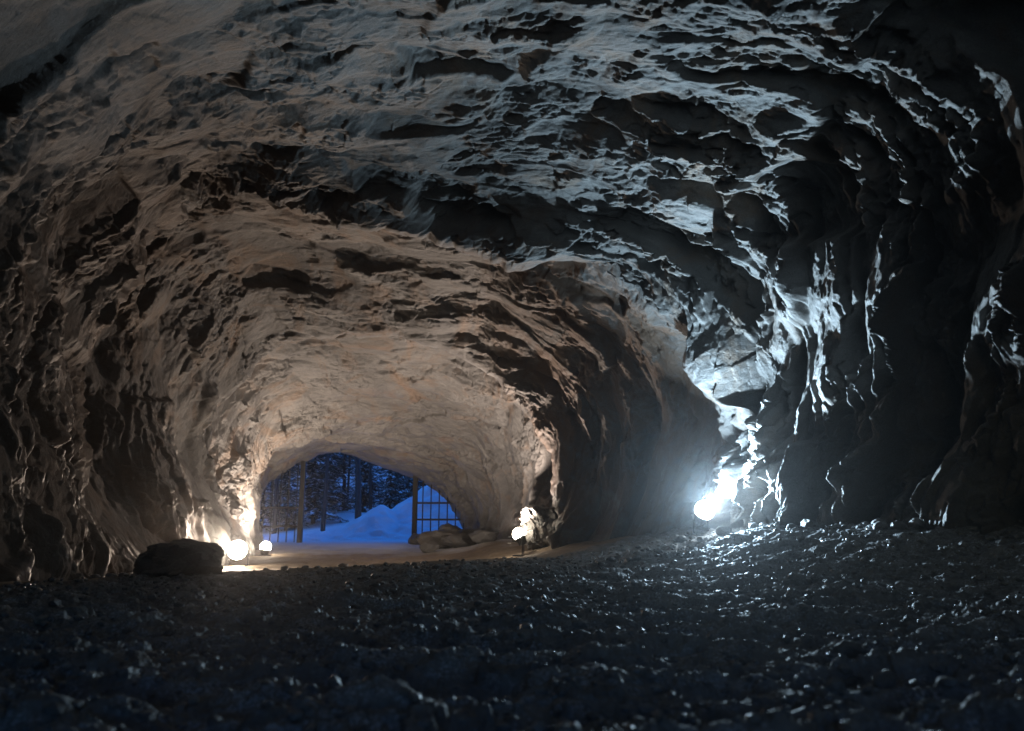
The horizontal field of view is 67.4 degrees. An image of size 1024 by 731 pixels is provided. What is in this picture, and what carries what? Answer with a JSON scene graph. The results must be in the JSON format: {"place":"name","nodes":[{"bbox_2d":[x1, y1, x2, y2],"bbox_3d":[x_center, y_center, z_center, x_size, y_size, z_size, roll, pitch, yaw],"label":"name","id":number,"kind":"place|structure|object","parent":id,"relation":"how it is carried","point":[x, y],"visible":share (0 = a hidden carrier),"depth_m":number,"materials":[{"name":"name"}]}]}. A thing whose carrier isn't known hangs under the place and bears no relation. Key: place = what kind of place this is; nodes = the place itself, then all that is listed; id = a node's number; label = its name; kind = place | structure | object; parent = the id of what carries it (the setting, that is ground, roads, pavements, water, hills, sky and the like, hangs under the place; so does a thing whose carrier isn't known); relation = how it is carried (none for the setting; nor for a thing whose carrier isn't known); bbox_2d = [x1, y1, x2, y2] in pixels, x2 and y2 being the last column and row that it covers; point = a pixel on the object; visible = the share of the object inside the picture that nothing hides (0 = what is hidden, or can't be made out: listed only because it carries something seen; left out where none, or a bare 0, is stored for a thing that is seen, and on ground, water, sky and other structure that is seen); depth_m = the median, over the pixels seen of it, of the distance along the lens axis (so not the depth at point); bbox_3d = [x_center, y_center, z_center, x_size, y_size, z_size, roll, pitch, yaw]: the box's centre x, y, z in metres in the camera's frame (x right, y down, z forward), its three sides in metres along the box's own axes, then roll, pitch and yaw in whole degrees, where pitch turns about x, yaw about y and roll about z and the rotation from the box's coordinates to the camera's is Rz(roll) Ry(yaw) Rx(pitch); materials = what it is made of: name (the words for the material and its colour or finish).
{"place":"outdoors","nodes":[
{"label":"outdoors","id":0,"kind":"place"},
{"bbox_2d":[263,456,421,535],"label":"hillside","id":1,"kind":"structure","parent":0,"point":[344,515],"depth_m":47.30,"materials":[{"name":"white snow"}]},
{"bbox_2d":[260,474,290,530],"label":"spruce tree","id":2,"kind":"object","parent":1,"relation":"on","point":[266,501],"visible":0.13,"depth_m":46.08,"materials":[{"name":"green plant"}]},
{"bbox_2d":[271,475,279,533],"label":"bare tree","id":3,"kind":"object","parent":1,"relation":"on","point":[275,511],"depth_m":45.16,"materials":[{"name":"brown plant"}]},
{"bbox_2d":[264,467,298,516],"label":"spruce tree","id":4,"kind":"object","parent":1,"relation":"on","point":[283,480],"visible":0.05,"depth_m":51.10,"materials":[{"name":"green plant"}]},
{"bbox_2d":[263,463,314,530],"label":"spruce tree","id":5,"kind":"object","parent":1,"relation":"on","point":[284,502],"visible":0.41,"depth_m":46.10,"materials":[{"name":"green plant"}]},
{"bbox_2d":[284,454,348,523],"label":"spruce tree","id":6,"kind":"object","parent":1,"relation":"on","point":[314,498],"visible":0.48,"depth_m":47.18,"materials":[{"name":"green plant"}]},
{"bbox_2d":[297,454,345,511],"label":"spruce tree","id":7,"kind":"object","parent":1,"relation":"on","point":[329,486],"visible":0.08,"depth_m":51.25,"materials":[{"name":"green plant"}]},
{"bbox_2d":[320,453,329,531],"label":"bare tree","id":8,"kind":"object","parent":1,"relation":"on","point":[324,508],"depth_m":43.27,"materials":[{"name":"brown plant"}]},
{"bbox_2d":[304,453,354,512],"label":"spruce tree","id":9,"kind":"object","parent":1,"relation":"on","point":[334,503],"visible":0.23,"depth_m":50.43,"materials":[{"name":"green plant"}]},
{"bbox_2d":[330,453,350,497],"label":"spruce tree","id":10,"kind":"object","parent":1,"relation":"on","point":[339,471],"visible":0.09,"depth_m":61.02,"materials":[{"name":"green plant"}]},
{"bbox_2d":[341,455,346,509],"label":"bare tree","id":11,"kind":"object","parent":1,"relation":"on","point":[344,480],"depth_m":51.42,"materials":[{"name":"brown plant"}]},
{"bbox_2d":[337,456,354,471],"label":"spruce tree","id":12,"kind":"object","parent":1,"relation":"on","point":[352,461],"visible":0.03,"depth_m":71.76,"materials":[{"name":"green plant"}]},
{"bbox_2d":[346,455,350,510],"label":"bare tree","id":13,"kind":"object","parent":1,"relation":"on","point":[348,479],"depth_m":52.42,"materials":[{"name":"brown plant"}]},
{"bbox_2d":[355,457,360,518],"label":"bare tree","id":14,"kind":"object","parent":1,"relation":"on","point":[357,488],"depth_m":45.39,"materials":[{"name":"brown plant"}]},
{"bbox_2d":[338,456,387,511],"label":"spruce tree","id":15,"kind":"object","parent":1,"relation":"on","point":[364,482],"visible":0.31,"depth_m":55.13,"materials":[{"name":"green plant"}]},
{"bbox_2d":[349,460,386,512],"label":"spruce tree","id":16,"kind":"object","parent":1,"relation":"on","point":[373,473],"visible":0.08,"depth_m":56.15,"materials":[{"name":"green plant"}]},
{"bbox_2d":[369,462,372,509],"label":"bare tree","id":17,"kind":"object","parent":1,"relation":"on","point":[370,485],"depth_m":49.36,"materials":[{"name":"brown plant"}]},
{"bbox_2d":[372,467,389,486],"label":"spruce tree","id":18,"kind":"object","parent":1,"relation":"on","point":[384,474],"visible":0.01,"depth_m":64.79,"materials":[{"name":"green plant"}]},
{"bbox_2d":[363,467,412,511],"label":"spruce tree","id":19,"kind":"object","parent":1,"relation":"on","point":[389,500],"visible":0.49,"depth_m":49.22,"materials":[{"name":"green plant"}]},
{"bbox_2d":[376,470,418,500],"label":"spruce tree","id":20,"kind":"object","parent":1,"relation":"on","point":[398,487],"visible":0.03,"depth_m":61.11,"materials":[{"name":"green plant"}]},
{"bbox_2d":[392,471,424,504],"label":"spruce tree","id":21,"kind":"object","parent":1,"relation":"on","point":[409,493],"visible":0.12,"depth_m":55.11,"materials":[{"name":"green plant"}]},
{"bbox_2d":[0,0,1023,581],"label":"rock tunnel","id":22,"kind":"object","parent":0,"point":[596,270],"visible":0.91,"depth_m":11.21,"materials":[{"name":"grey stone"}]},
{"bbox_2d":[0,519,1023,730],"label":"ground","id":23,"kind":"structure","parent":0,"point":[977,705],"depth_m":3.33,"materials":[{"name":"grey gravel"}]},
{"bbox_2d":[105,573,116,576],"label":"rock","id":24,"kind":"object","parent":23,"relation":"on","point":[110,574],"visible":0.47,"depth_m":7.75,"materials":[{"name":"grey stone"}]},
{"bbox_2d":[133,538,223,576],"bbox_3d":[-3.162,1.889,7.393,0.861,0.442,0.559,0,-12,0],"label":"boulder","id":25,"kind":"object","parent":23,"relation":"on","point":[186,556],"visible":0.73,"depth_m":7.18,"materials":[{"name":"grey stone"}]},
{"bbox_2d":[226,540,248,565],"bbox_3d":[-5.626,3.854,15.752,0.420,0.523,0.529,2,-12,-8],"label":"floodlight","id":26,"kind":"object","parent":23,"relation":"on","point":[236,549],"visible":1,"depth_m":15.58,"materials":[{"name":"white glass"}]},
{"bbox_2d":[254,541,270,555],"bbox_3d":[-6.438,4.743,19.825,0.420,0.396,0.311,5,-13,-22],"label":"floodlight","id":27,"kind":"object","parent":23,"relation":"on","point":[265,547],"visible":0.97,"depth_m":19.75,"materials":[{"name":"white glass"}]},
{"bbox_2d":[261,461,306,542],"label":"steel gate","id":28,"kind":"structure","parent":23,"relation":"on","point":[300,508],"depth_m":24.93,"materials":[{"name":"black metal"}]},
{"bbox_2d":[338,563,348,566],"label":"rock","id":29,"kind":"object","parent":23,"relation":"on","point":[342,564],"visible":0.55,"depth_m":14.97,"materials":[{"name":"stone"}]},
{"bbox_2d":[263,485,462,539],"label":"snow bank","id":30,"kind":"structure","parent":23,"relation":"on","point":[381,522],"depth_m":32.38,"materials":[{"name":"snow"}]},
{"bbox_2d":[408,533,419,544],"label":"boulder","id":31,"kind":"object","parent":23,"relation":"on","point":[413,538],"visible":0.46,"depth_m":23.46,"materials":[{"name":"grey stone"}]},
{"bbox_2d":[419,541,438,552],"bbox_3d":[-2.175,4.853,20.464,0.464,0.342,0.449,-8,-14,34],"label":"boulder","id":32,"kind":"object","parent":23,"relation":"on","point":[428,547],"visible":0.93,"depth_m":20.33,"materials":[{"name":"stone"}]},
{"bbox_2d":[412,475,463,533],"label":"steel gate","id":33,"kind":"structure","parent":23,"relation":"on","point":[415,502],"depth_m":24.94,"materials":[{"name":"black metal"}]},
{"bbox_2d":[416,529,460,548],"bbox_3d":[-2.090,5.010,22.046,1.233,0.591,1.003,-4,-12,18],"label":"boulder","id":34,"kind":"object","parent":23,"relation":"on","point":[436,536],"visible":0.47,"depth_m":21.82,"materials":[{"name":"stone"}]},
{"bbox_2d":[439,523,460,531],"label":"boulder","id":35,"kind":"object","parent":23,"relation":"on","point":[451,527],"visible":0.31,"depth_m":23.16,"materials":[{"name":"stone"}]},
{"bbox_2d":[441,533,476,547],"bbox_3d":[-1.435,4.821,21.088,1.030,0.422,0.911,0,-12,0],"label":"boulder","id":36,"kind":"object","parent":23,"relation":"on","point":[459,540],"visible":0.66,"depth_m":20.79,"materials":[{"name":"stone"}]},
{"bbox_2d":[458,529,480,533],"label":"boulder","id":37,"kind":"object","parent":23,"relation":"on","point":[467,531],"visible":0.23,"depth_m":22.75,"materials":[{"name":"stone"}]},
{"bbox_2d":[469,530,498,543],"bbox_3d":[-0.741,4.505,20.129,0.805,0.399,0.604,0,-12,0],"label":"boulder","id":38,"kind":"object","parent":23,"relation":"on","point":[479,536],"visible":0.91,"depth_m":19.93,"materials":[{"name":"grey stone"}]},
{"bbox_2d":[512,528,526,555],"bbox_3d":[0.224,3.794,16.515,0.431,0.599,0.302,-2,-12,7],"label":"floodlight","id":39,"kind":"object","parent":23,"relation":"on","point":[519,535],"visible":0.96,"depth_m":16.45,"materials":[{"name":"white glass"}]},
{"bbox_2d":[517,506,557,549],"bbox_3d":[0.690,3.622,16.893,1.012,1.031,1.021,6,-13,-27],"label":"rock outcrop","id":40,"kind":"object","parent":23,"relation":"on","point":[537,527],"visible":0.69,"depth_m":16.62,"materials":[{"name":"beige stone"}]},
{"bbox_2d":[670,534,678,541],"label":"rock","id":41,"kind":"object","parent":23,"relation":"on","point":[674,537],"visible":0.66,"depth_m":10.97,"materials":[{"name":"grey stone"}]},
{"bbox_2d":[677,535,686,542],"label":"rock","id":42,"kind":"object","parent":23,"relation":"on","point":[681,538],"visible":0.9,"depth_m":10.92,"materials":[{"name":"grey stone"}]},
{"bbox_2d":[684,500,714,535],"bbox_3d":[2.803,2.260,11.371,0.311,0.510,0.448,6,-13,-27],"label":"floodlight","id":43,"kind":"object","parent":23,"relation":"on","point":[704,510],"visible":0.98,"depth_m":11.25,"materials":[{"name":"white glass"}]},
{"bbox_2d":[716,526,731,535],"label":"rock","id":44,"kind":"object","parent":23,"relation":"on","point":[722,530],"visible":0.88,"depth_m":10.76,"materials":[{"name":"grey stone"}]},
{"bbox_2d":[748,522,759,528],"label":"rock","id":45,"kind":"object","parent":23,"relation":"on","point":[753,525],"visible":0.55,"depth_m":10.38,"materials":[{"name":"grey stone"}]},
{"bbox_2d":[786,524,796,530],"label":"rock","id":46,"kind":"object","parent":23,"relation":"on","point":[791,526],"visible":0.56,"depth_m":9.55,"materials":[{"name":"grey stone"}]},
{"bbox_2d":[801,518,818,527],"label":"rock","id":47,"kind":"object","parent":23,"relation":"on","point":[805,522],"visible":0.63,"depth_m":9.55,"materials":[{"name":"grey stone"}]},
{"bbox_2d":[830,640,861,657],"bbox_3d":[1.320,1.120,3.035,0.116,0.069,0.084,-8,-14,33],"label":"rock","id":48,"kind":"object","parent":23,"relation":"on","point":[850,649],"visible":0.94,"depth_m":3.01,"materials":[{"name":"grey stone"}]},
{"bbox_2d":[872,518,887,524],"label":"rock","id":49,"kind":"object","parent":23,"relation":"on","point":[882,520],"visible":0.41,"depth_m":8.94,"materials":[{"name":"grey stone"}]},
{"bbox_2d":[873,521,888,529],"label":"rock","id":50,"kind":"object","parent":23,"relation":"on","point":[883,525],"visible":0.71,"depth_m":8.60,"materials":[{"name":"grey stone"}]},
{"bbox_2d":[872,669,896,689],"bbox_3d":[1.161,0.987,2.398,0.073,0.072,0.067,-3,-12,16],"label":"rock","id":51,"kind":"object","parent":23,"relation":"on","point":[884,679],"visible":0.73,"depth_m":2.38,"materials":[{"name":"grey stone"}]},
{"bbox_2d":[890,520,906,529],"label":"rock","id":52,"kind":"object","parent":23,"relation":"on","point":[898,525],"visible":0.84,"depth_m":8.55,"materials":[{"name":"grey stone"}]},
{"bbox_2d":[908,517,924,529],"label":"rock","id":53,"kind":"object","parent":23,"relation":"on","point":[917,523],"visible":0.84,"depth_m":8.60,"materials":[{"name":"grey stone"}]}
]}

